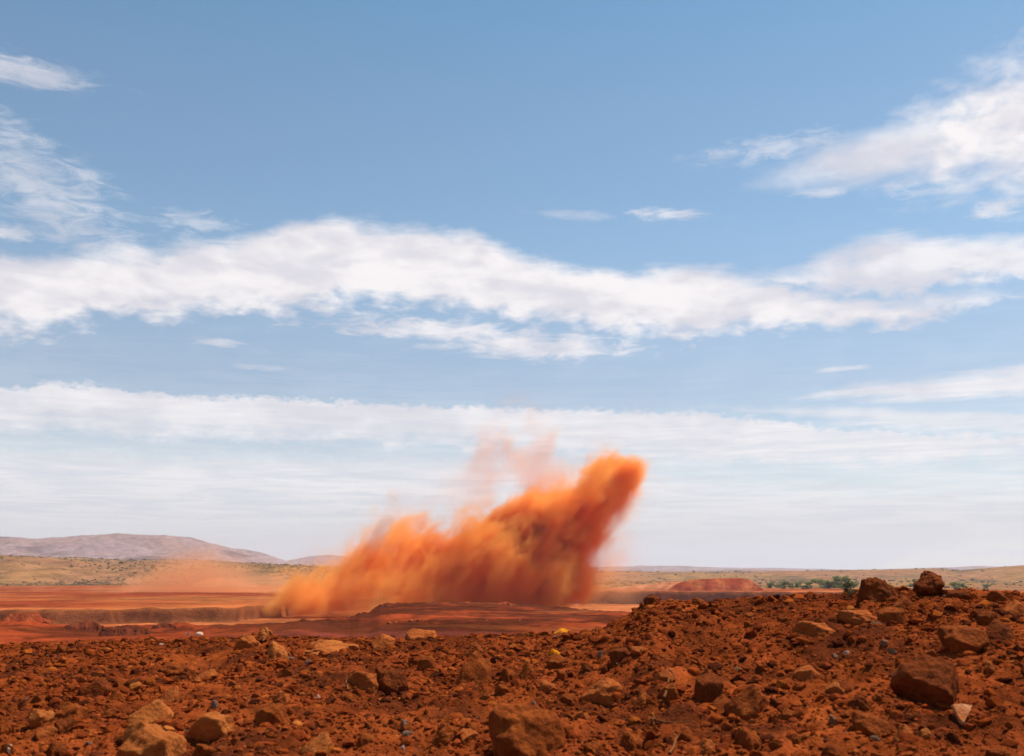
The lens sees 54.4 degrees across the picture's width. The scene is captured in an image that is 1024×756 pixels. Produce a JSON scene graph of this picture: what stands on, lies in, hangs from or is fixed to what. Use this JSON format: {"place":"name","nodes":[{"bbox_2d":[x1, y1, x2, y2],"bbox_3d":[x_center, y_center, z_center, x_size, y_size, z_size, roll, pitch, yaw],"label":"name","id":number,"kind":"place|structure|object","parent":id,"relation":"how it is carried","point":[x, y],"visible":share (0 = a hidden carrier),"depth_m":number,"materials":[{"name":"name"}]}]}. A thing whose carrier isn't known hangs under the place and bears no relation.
{"place":"outdoors","nodes":[
{"label":"outdoors","id":0,"kind":"place"},
{"bbox_2d":[0,533,1023,643],"bbox_3d":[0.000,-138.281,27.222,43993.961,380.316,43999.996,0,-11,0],"label":"ground","id":1,"kind":"structure","parent":0,"point":[351,597],"depth_m":1198.75,"materials":[{"name":"soil"}]},
{"bbox_2d":[0,743,15,753],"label":"rock","id":2,"kind":"object","parent":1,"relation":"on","point":[4,746],"visible":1,"depth_m":11.26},
{"bbox_2d":[4,702,17,712],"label":"rock","id":3,"kind":"object","parent":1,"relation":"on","point":[9,707],"visible":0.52,"depth_m":15.45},
{"bbox_2d":[0,611,52,624],"bbox_3d":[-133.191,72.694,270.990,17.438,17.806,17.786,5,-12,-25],"label":"earth mound","id":4,"kind":"object","parent":1,"relation":"on","point":[31,616],"visible":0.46,"depth_m":269.75,"materials":[{"name":"soil"}]},
{"bbox_2d":[32,695,47,702],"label":"rock","id":5,"kind":"object","parent":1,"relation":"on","point":[37,698],"visible":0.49,"depth_m":15.49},
{"bbox_2d":[28,709,54,727],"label":"rock","id":6,"kind":"object","parent":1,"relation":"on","point":[37,717],"visible":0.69,"depth_m":13.29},
{"bbox_2d":[46,740,67,755],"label":"rock","id":7,"kind":"object","parent":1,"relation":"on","point":[55,748],"visible":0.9,"depth_m":11.50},
{"bbox_2d":[54,715,78,733],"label":"rock","id":8,"kind":"object","parent":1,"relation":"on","point":[65,725],"visible":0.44,"depth_m":12.47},
{"bbox_2d":[54,702,91,718],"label":"rock","id":9,"kind":"object","parent":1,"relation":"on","point":[66,709],"visible":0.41,"depth_m":14.07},
{"bbox_2d":[62,621,103,631],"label":"earth mound","id":10,"kind":"object","parent":1,"relation":"on","point":[89,626],"visible":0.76,"depth_m":252.87,"materials":[{"name":"soil"}]},
{"bbox_2d":[101,706,119,718],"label":"rock","id":11,"kind":"object","parent":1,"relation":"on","point":[110,712],"visible":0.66,"depth_m":13.96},
{"bbox_2d":[98,625,149,636],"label":"earth mound","id":12,"kind":"object","parent":1,"relation":"on","point":[127,630],"visible":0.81,"depth_m":234.71,"materials":[{"name":"soil"}]},
{"bbox_2d":[151,622,176,628],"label":"earth mound","id":13,"kind":"object","parent":1,"relation":"on","point":[165,625],"visible":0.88,"depth_m":260.76,"materials":[{"name":"soil"}]},
{"bbox_2d":[192,744,214,755],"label":"rock","id":14,"kind":"object","parent":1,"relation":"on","point":[203,750],"visible":0.99,"depth_m":10.91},
{"bbox_2d":[194,669,218,680],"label":"rock","id":15,"kind":"object","parent":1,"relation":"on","point":[211,672],"visible":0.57,"depth_m":18.41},
{"bbox_2d":[193,578,257,586],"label":"sand heap","id":16,"kind":"object","parent":1,"relation":"on","point":[221,582],"visible":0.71,"depth_m":1564.05,"materials":[{"name":"sand"}]},
{"bbox_2d":[230,737,239,745],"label":"rock","id":17,"kind":"object","parent":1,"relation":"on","point":[235,740],"visible":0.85,"depth_m":11.52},
{"bbox_2d":[233,633,262,649],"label":"rock","id":18,"kind":"object","parent":1,"relation":"on","point":[247,640],"visible":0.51,"depth_m":22.56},
{"bbox_2d":[257,626,271,637],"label":"rock","id":19,"kind":"object","parent":1,"relation":"on","point":[261,633],"visible":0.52,"depth_m":24.75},
{"bbox_2d":[255,700,288,725],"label":"rock","id":20,"kind":"object","parent":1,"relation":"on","point":[273,712],"visible":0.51,"depth_m":12.88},
{"bbox_2d":[300,732,333,755],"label":"rock","id":21,"kind":"object","parent":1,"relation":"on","point":[322,741],"visible":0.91,"depth_m":11.17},
{"bbox_2d":[372,634,395,650],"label":"rock","id":22,"kind":"object","parent":1,"relation":"on","point":[381,641],"visible":0.41,"depth_m":23.56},
{"bbox_2d":[402,722,411,731],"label":"rock","id":23,"kind":"object","parent":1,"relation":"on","point":[408,726],"visible":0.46,"depth_m":13.18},
{"bbox_2d":[405,628,436,640],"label":"rock","id":24,"kind":"object","parent":1,"relation":"on","point":[414,634],"visible":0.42,"depth_m":25.77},
{"bbox_2d":[463,642,482,657],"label":"rock","id":25,"kind":"object","parent":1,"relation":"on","point":[475,646],"visible":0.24,"depth_m":20.93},
{"bbox_2d":[501,667,514,682],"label":"rock","id":26,"kind":"object","parent":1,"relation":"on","point":[507,675],"visible":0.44,"depth_m":17.63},
{"bbox_2d":[0,555,1022,587],"bbox_3d":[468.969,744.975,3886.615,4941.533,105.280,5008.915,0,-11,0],"label":"scrub","id":27,"kind":"object","parent":1,"relation":"on","point":[143,582],"visible":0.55,"depth_m":2287.12,"materials":[{"name":"green plant"}]},
{"bbox_2d":[519,661,533,679],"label":"rock","id":28,"kind":"object","parent":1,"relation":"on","point":[527,671],"visible":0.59,"depth_m":17.36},
{"bbox_2d":[546,654,573,668],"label":"rock","id":29,"kind":"object","parent":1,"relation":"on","point":[556,661],"visible":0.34,"depth_m":18.69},
{"bbox_2d":[556,669,567,680],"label":"rock","id":30,"kind":"object","parent":1,"relation":"on","point":[561,675],"visible":0.68,"depth_m":16.30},
{"bbox_2d":[560,693,574,704],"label":"rock","id":31,"kind":"object","parent":1,"relation":"on","point":[567,698],"visible":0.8,"depth_m":13.81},
{"bbox_2d":[573,711,589,719],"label":"rock","id":32,"kind":"object","parent":1,"relation":"on","point":[581,715],"visible":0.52,"depth_m":12.65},
{"bbox_2d":[578,662,592,674],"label":"rock","id":33,"kind":"object","parent":1,"relation":"on","point":[583,668],"visible":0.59,"depth_m":17.21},
{"bbox_2d":[609,647,629,664],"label":"rock","id":34,"kind":"object","parent":1,"relation":"on","point":[618,654],"visible":0.79,"depth_m":16.17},
{"bbox_2d":[630,646,647,655],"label":"rock","id":35,"kind":"object","parent":1,"relation":"on","point":[634,650],"visible":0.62,"depth_m":16.10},
{"bbox_2d":[633,691,650,709],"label":"rock","id":36,"kind":"object","parent":1,"relation":"on","point":[641,700],"visible":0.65,"depth_m":13.21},
{"bbox_2d":[610,582,680,589],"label":"haul ramp","id":37,"kind":"structure","parent":1,"relation":"on","point":[663,586],"depth_m":1322.97,"materials":[{"name":"soil"}]},
{"bbox_2d":[644,594,656,605],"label":"rock","id":38,"kind":"object","parent":1,"relation":"on","point":[650,599],"visible":0.48,"depth_m":22.73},
{"bbox_2d":[653,671,673,681],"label":"rock","id":39,"kind":"object","parent":1,"relation":"on","point":[662,676],"visible":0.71,"depth_m":13.76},
{"bbox_2d":[678,726,693,741],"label":"rock","id":40,"kind":"object","parent":1,"relation":"on","point":[685,733],"visible":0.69,"depth_m":11.41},
{"bbox_2d":[700,738,716,754],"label":"rock","id":41,"kind":"object","parent":1,"relation":"on","point":[707,746],"visible":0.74,"depth_m":10.92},
{"bbox_2d":[694,671,723,702],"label":"boulder","id":42,"kind":"object","parent":1,"relation":"on","point":[708,687],"visible":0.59,"depth_m":12.94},
{"bbox_2d":[668,578,763,590],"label":"spoil heap","id":43,"kind":"object","parent":1,"relation":"on","point":[728,584],"visible":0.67,"depth_m":1229.98,"materials":[{"name":"soil"}]},
{"bbox_2d":[723,684,769,719],"bbox_3d":[3.000,4.195,12.516,0.610,0.681,0.439,5,-12,-25],"label":"boulder","id":44,"kind":"object","parent":1,"relation":"on","point":[751,701],"visible":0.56,"depth_m":12.43,"materials":[{"name":"stone"}]},
{"bbox_2d":[780,708,798,719],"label":"rock","id":45,"kind":"object","parent":1,"relation":"on","point":[786,713],"visible":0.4,"depth_m":11.95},
{"bbox_2d":[793,664,820,681],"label":"rock","id":46,"kind":"object","parent":1,"relation":"on","point":[804,672],"visible":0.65,"depth_m":14.20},
{"bbox_2d":[791,621,834,637],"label":"rock","id":47,"kind":"object","parent":1,"relation":"on","point":[811,628],"visible":0.52,"depth_m":16.79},
{"bbox_2d":[810,579,825,587],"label":"gum tree","id":48,"kind":"object","parent":1,"relation":"on","point":[822,581],"visible":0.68,"depth_m":1451.64,"materials":[{"name":"green plant"}]},
{"bbox_2d":[821,580,835,588],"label":"gum tree","id":49,"kind":"object","parent":1,"relation":"on","point":[829,583],"visible":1,"depth_m":1349.43,"materials":[{"name":"green plant"}]},
{"bbox_2d":[825,681,844,693],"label":"rock","id":50,"kind":"object","parent":1,"relation":"on","point":[833,687],"visible":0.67,"depth_m":13.15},
{"bbox_2d":[832,575,858,588],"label":"gum tree","id":51,"kind":"object","parent":1,"relation":"on","point":[838,579],"visible":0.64,"depth_m":1344.97,"materials":[{"name":"green plant"}]},
{"bbox_2d":[835,610,876,626],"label":"rock","id":52,"kind":"object","parent":1,"relation":"on","point":[852,618],"visible":0.45,"depth_m":17.86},
{"bbox_2d":[847,694,869,711],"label":"rock","id":53,"kind":"object","parent":1,"relation":"on","point":[860,701],"visible":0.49,"depth_m":11.90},
{"bbox_2d":[851,710,891,736],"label":"rock","id":54,"kind":"object","parent":1,"relation":"on","point":[866,724],"visible":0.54,"depth_m":11.13,"materials":[{"name":"stone"}]},
{"bbox_2d":[892,596,912,609],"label":"rock","id":55,"kind":"object","parent":1,"relation":"on","point":[903,602],"visible":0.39,"depth_m":17.95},
{"bbox_2d":[893,723,912,742],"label":"rock","id":56,"kind":"object","parent":1,"relation":"on","point":[903,727],"visible":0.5,"depth_m":10.67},
{"bbox_2d":[924,649,936,656],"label":"rock","id":57,"kind":"object","parent":1,"relation":"on","point":[932,652],"visible":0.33,"depth_m":14.70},
{"bbox_2d":[937,624,989,652],"bbox_3d":[6.739,4.047,14.775,0.727,0.740,0.572,0,-11,0],"label":"boulder","id":58,"kind":"object","parent":1,"relation":"on","point":[956,638],"visible":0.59,"depth_m":14.68,"materials":[{"name":"stone"}]},
{"bbox_2d":[975,608,999,625],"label":"rock","id":59,"kind":"object","parent":1,"relation":"on","point":[983,617],"visible":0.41,"depth_m":16.75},
{"bbox_2d":[985,660,995,673],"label":"rock","id":60,"kind":"object","parent":1,"relation":"on","point":[989,667],"visible":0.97,"depth_m":13.59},
{"bbox_2d":[986,591,1006,601],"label":"rock","id":61,"kind":"object","parent":1,"relation":"on","point":[994,596],"visible":0.49,"depth_m":19.35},
{"bbox_2d":[985,619,1014,643],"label":"rock","id":62,"kind":"object","parent":1,"relation":"on","point":[996,629],"visible":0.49,"depth_m":14.92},
{"bbox_2d":[1002,599,1023,615],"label":"rock","id":63,"kind":"object","parent":1,"relation":"on","point":[1014,607],"visible":0.55,"depth_m":17.45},
{"bbox_2d":[0,585,1023,755],"bbox_3d":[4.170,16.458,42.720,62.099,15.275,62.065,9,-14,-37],"label":"rubble ground","id":64,"kind":"structure","parent":0,"point":[841,745],"depth_m":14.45,"materials":[{"name":"brown gravel"}]},
{"bbox_2d":[0,724,11,735],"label":"rock","id":65,"kind":"object","parent":64,"relation":"on","point":[5,728],"visible":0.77,"depth_m":13.00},
{"bbox_2d":[12,725,24,732],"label":"rock","id":66,"kind":"object","parent":64,"relation":"on","point":[20,728],"visible":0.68,"depth_m":13.24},
{"bbox_2d":[35,726,57,740],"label":"rock","id":67,"kind":"object","parent":64,"relation":"on","point":[44,733],"visible":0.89,"depth_m":12.08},
{"bbox_2d":[54,645,65,652],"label":"rock","id":68,"kind":"object","parent":64,"relation":"on","point":[61,648],"visible":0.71,"depth_m":21.49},
{"bbox_2d":[77,677,113,696],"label":"rock","id":69,"kind":"object","parent":64,"relation":"on","point":[101,686],"visible":0.47,"depth_m":15.79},
{"bbox_2d":[109,693,120,700],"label":"rock","id":70,"kind":"object","parent":64,"relation":"on","point":[116,696],"visible":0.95,"depth_m":15.02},
{"bbox_2d":[126,699,173,722],"bbox_3d":[-4.976,4.795,13.835,0.468,0.617,0.699,-5,-12,24],"label":"boulder","id":71,"kind":"object","parent":64,"relation":"on","point":[152,711],"visible":0.37,"depth_m":13.76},
{"bbox_2d":[116,720,186,755],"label":"boulder","id":72,"kind":"object","parent":64,"relation":"on","point":[141,738],"visible":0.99,"depth_m":11.05,"materials":[{"name":"stone"}]},
{"bbox_2d":[159,686,180,702],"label":"rock","id":73,"kind":"object","parent":64,"relation":"on","point":[171,694],"visible":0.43,"depth_m":15.34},
{"bbox_2d":[157,662,183,676],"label":"rock","id":74,"kind":"object","parent":64,"relation":"on","point":[169,669],"visible":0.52,"depth_m":19.07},
{"bbox_2d":[181,664,195,678],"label":"rock","id":75,"kind":"object","parent":64,"relation":"on","point":[188,672],"visible":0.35,"depth_m":19.27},
{"bbox_2d":[184,711,234,741],"bbox_3d":[-3.694,4.291,11.993,0.630,0.535,0.476,-2,-11,11],"label":"boulder","id":76,"kind":"object","parent":64,"relation":"on","point":[208,727],"visible":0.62,"depth_m":11.82,"materials":[{"name":"stone"}]},
{"bbox_2d":[267,641,288,660],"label":"rock","id":77,"kind":"object","parent":64,"relation":"on","point":[276,650],"visible":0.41,"depth_m":20.89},
{"bbox_2d":[269,690,289,703],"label":"rock","id":78,"kind":"object","parent":64,"relation":"on","point":[282,696],"visible":0.62,"depth_m":14.57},
{"bbox_2d":[277,668,291,677],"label":"rock","id":79,"kind":"object","parent":64,"relation":"on","point":[283,672],"visible":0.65,"depth_m":17.49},
{"bbox_2d":[304,639,359,655],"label":"boulder","id":80,"kind":"object","parent":64,"relation":"on","point":[328,646],"visible":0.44,"depth_m":22.66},
{"bbox_2d":[340,691,352,702],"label":"rock","id":81,"kind":"object","parent":64,"relation":"on","point":[346,696],"visible":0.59,"depth_m":15.59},
{"bbox_2d":[347,671,378,694],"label":"rock","id":82,"kind":"object","parent":64,"relation":"on","point":[366,682],"visible":0.45,"depth_m":16.75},
{"bbox_2d":[356,732,374,747],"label":"rock","id":83,"kind":"object","parent":64,"relation":"on","point":[364,738],"visible":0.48,"depth_m":11.73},
{"bbox_2d":[377,668,408,695],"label":"rock","id":84,"kind":"object","parent":64,"relation":"on","point":[390,681],"visible":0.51,"depth_m":16.92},
{"bbox_2d":[417,654,436,669],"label":"rock","id":85,"kind":"object","parent":64,"relation":"on","point":[427,661],"visible":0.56,"depth_m":19.15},
{"bbox_2d":[431,723,457,745],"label":"rock","id":86,"kind":"object","parent":64,"relation":"on","point":[445,734],"visible":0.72,"depth_m":11.90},
{"bbox_2d":[460,728,479,743],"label":"rock","id":87,"kind":"object","parent":64,"relation":"on","point":[470,734],"visible":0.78,"depth_m":11.94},
{"bbox_2d":[457,650,491,685],"bbox_3d":[-0.651,5.385,17.707,0.530,1.027,0.809,-9,-14,39],"label":"boulder","id":88,"kind":"object","parent":64,"relation":"on","point":[477,665],"visible":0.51,"depth_m":17.65,"materials":[{"name":"stone"}]},
{"bbox_2d":[480,689,490,699],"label":"rock","id":89,"kind":"object","parent":64,"relation":"on","point":[485,694],"visible":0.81,"depth_m":15.02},
{"bbox_2d":[496,684,508,695],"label":"rock","id":90,"kind":"object","parent":64,"relation":"on","point":[501,689],"visible":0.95,"depth_m":15.12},
{"bbox_2d":[488,702,565,755],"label":"boulder","id":91,"kind":"object","parent":64,"relation":"on","point":[520,729],"visible":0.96,"depth_m":11.16,"materials":[{"name":"stone"}]},
{"bbox_2d":[539,680,555,693],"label":"rock","id":92,"kind":"object","parent":64,"relation":"on","point":[546,687],"visible":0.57,"depth_m":15.22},
{"bbox_2d":[583,740,602,755],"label":"rock","id":93,"kind":"object","parent":64,"relation":"on","point":[593,747],"visible":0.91,"depth_m":11.12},
{"bbox_2d":[578,677,622,705],"bbox_3d":[1.308,4.532,13.978,0.730,0.558,0.574,-14,5,-3],"label":"boulder","id":94,"kind":"object","parent":64,"relation":"on","point":[600,691],"visible":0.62,"depth_m":13.85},
{"bbox_2d":[596,707,607,715],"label":"rock","id":95,"kind":"object","parent":64,"relation":"on","point":[602,711],"visible":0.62,"depth_m":13.19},
{"bbox_2d":[620,731,643,753],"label":"rock","id":96,"kind":"object","parent":64,"relation":"on","point":[630,741],"visible":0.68,"depth_m":11.50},
{"bbox_2d":[659,681,679,701],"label":"rock","id":97,"kind":"object","parent":64,"relation":"on","point":[672,691],"visible":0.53,"depth_m":13.18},
{"bbox_2d":[663,667,674,697],"bbox_3d":[2.151,4.145,13.572,0.139,0.320,1.008,-2,-11,12],"label":"dry twig","id":98,"kind":"object","parent":97,"relation":"on","point":[665,693],"visible":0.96,"depth_m":13.65,"materials":[{"name":"brown wood"}]},
{"bbox_2d":[650,713,689,723],"bbox_3d":[1.859,4.252,12.362,0.306,0.086,0.704,7,-13,-33],"label":"dry twig","id":99,"kind":"object","parent":64,"relation":"on","point":[653,719],"visible":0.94,"depth_m":12.28,"materials":[{"name":"brown wood"}]},
{"bbox_2d":[668,731,679,754],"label":"dry twig","id":100,"kind":"object","parent":64,"relation":"on","point":[672,748],"visible":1,"depth_m":10.94,"materials":[{"name":"brown wood"}]},
{"bbox_2d":[712,694,729,713],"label":"rock","id":101,"kind":"object","parent":64,"relation":"on","point":[720,701],"visible":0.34,"depth_m":12.67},
{"bbox_2d":[734,726,761,751],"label":"rock","id":102,"kind":"object","parent":64,"relation":"on","point":[749,740],"visible":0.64,"depth_m":11.20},
{"bbox_2d":[768,738,782,749],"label":"rock","id":103,"kind":"object","parent":64,"relation":"on","point":[774,743],"visible":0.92,"depth_m":10.90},
{"bbox_2d":[777,615,789,622],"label":"rock","id":104,"kind":"object","parent":64,"relation":"on","point":[782,618],"visible":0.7,"depth_m":19.05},
{"bbox_2d":[791,734,800,743],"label":"rock","id":105,"kind":"object","parent":64,"relation":"on","point":[795,738],"visible":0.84,"depth_m":11.05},
{"bbox_2d":[821,744,840,755],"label":"rock","id":106,"kind":"object","parent":64,"relation":"on","point":[830,749],"visible":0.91,"depth_m":10.52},
{"bbox_2d":[829,715,837,725],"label":"stone","id":107,"kind":"object","parent":64,"relation":"on","point":[833,720],"visible":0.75,"depth_m":11.43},
{"bbox_2d":[872,693,881,701],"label":"rock","id":108,"kind":"object","parent":64,"relation":"on","point":[877,697],"visible":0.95,"depth_m":12.07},
{"bbox_2d":[856,577,897,604],"bbox_3d":[7.439,4.574,20.202,0.857,1.042,1.089,-6,-17,29],"label":"boulder","id":109,"kind":"object","parent":64,"relation":"on","point":[876,589],"visible":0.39,"depth_m":19.99,"materials":[{"name":"stone"}]},
{"bbox_2d":[877,605,906,624],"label":"rock","id":110,"kind":"object","parent":64,"relation":"on","point":[885,614],"visible":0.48,"depth_m":17.41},
{"bbox_2d":[889,653,959,709],"bbox_3d":[5.374,4.011,12.561,0.948,0.965,0.746,-6,4,-11],"label":"boulder","id":111,"kind":"object","parent":64,"relation":"on","point":[928,679],"visible":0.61,"depth_m":12.51,"materials":[{"name":"stone"}]},
{"bbox_2d":[918,728,930,738],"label":"rock","id":112,"kind":"object","parent":64,"relation":"on","point":[924,733],"visible":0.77,"depth_m":10.99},
{"bbox_2d":[912,570,944,596],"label":"boulder","id":113,"kind":"object","parent":64,"relation":"on","point":[929,583],"visible":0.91,"depth_m":20.42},
{"bbox_2d":[945,589,970,599],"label":"rock","id":114,"kind":"object","parent":64,"relation":"on","point":[965,595],"visible":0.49,"depth_m":19.28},
{"bbox_2d":[951,703,972,724],"bbox_3d":[5.143,3.815,11.293,0.255,0.047,0.304,8,31,2],"label":"stone shard","id":115,"kind":"object","parent":64,"relation":"on","point":[961,711],"visible":1,"depth_m":11.30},
{"bbox_2d":[985,748,1010,755],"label":"rock","id":116,"kind":"object","parent":64,"relation":"on","point":[997,752],"visible":1,"depth_m":10.21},
{"bbox_2d":[0,0,1023,569],"label":"sky","id":117,"kind":"structure","parent":0,"point":[559,283],"materials":[{"name":"blue"}]},
{"bbox_2d":[838,580,856,597],"bbox_3d":[7.204,4.526,21.271,0.334,0.422,0.414,5,-12,-22],"label":"shrub","id":118,"kind":"object","parent":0,"point":[846,585],"visible":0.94,"depth_m":21.27,"materials":[{"name":"green plant"}]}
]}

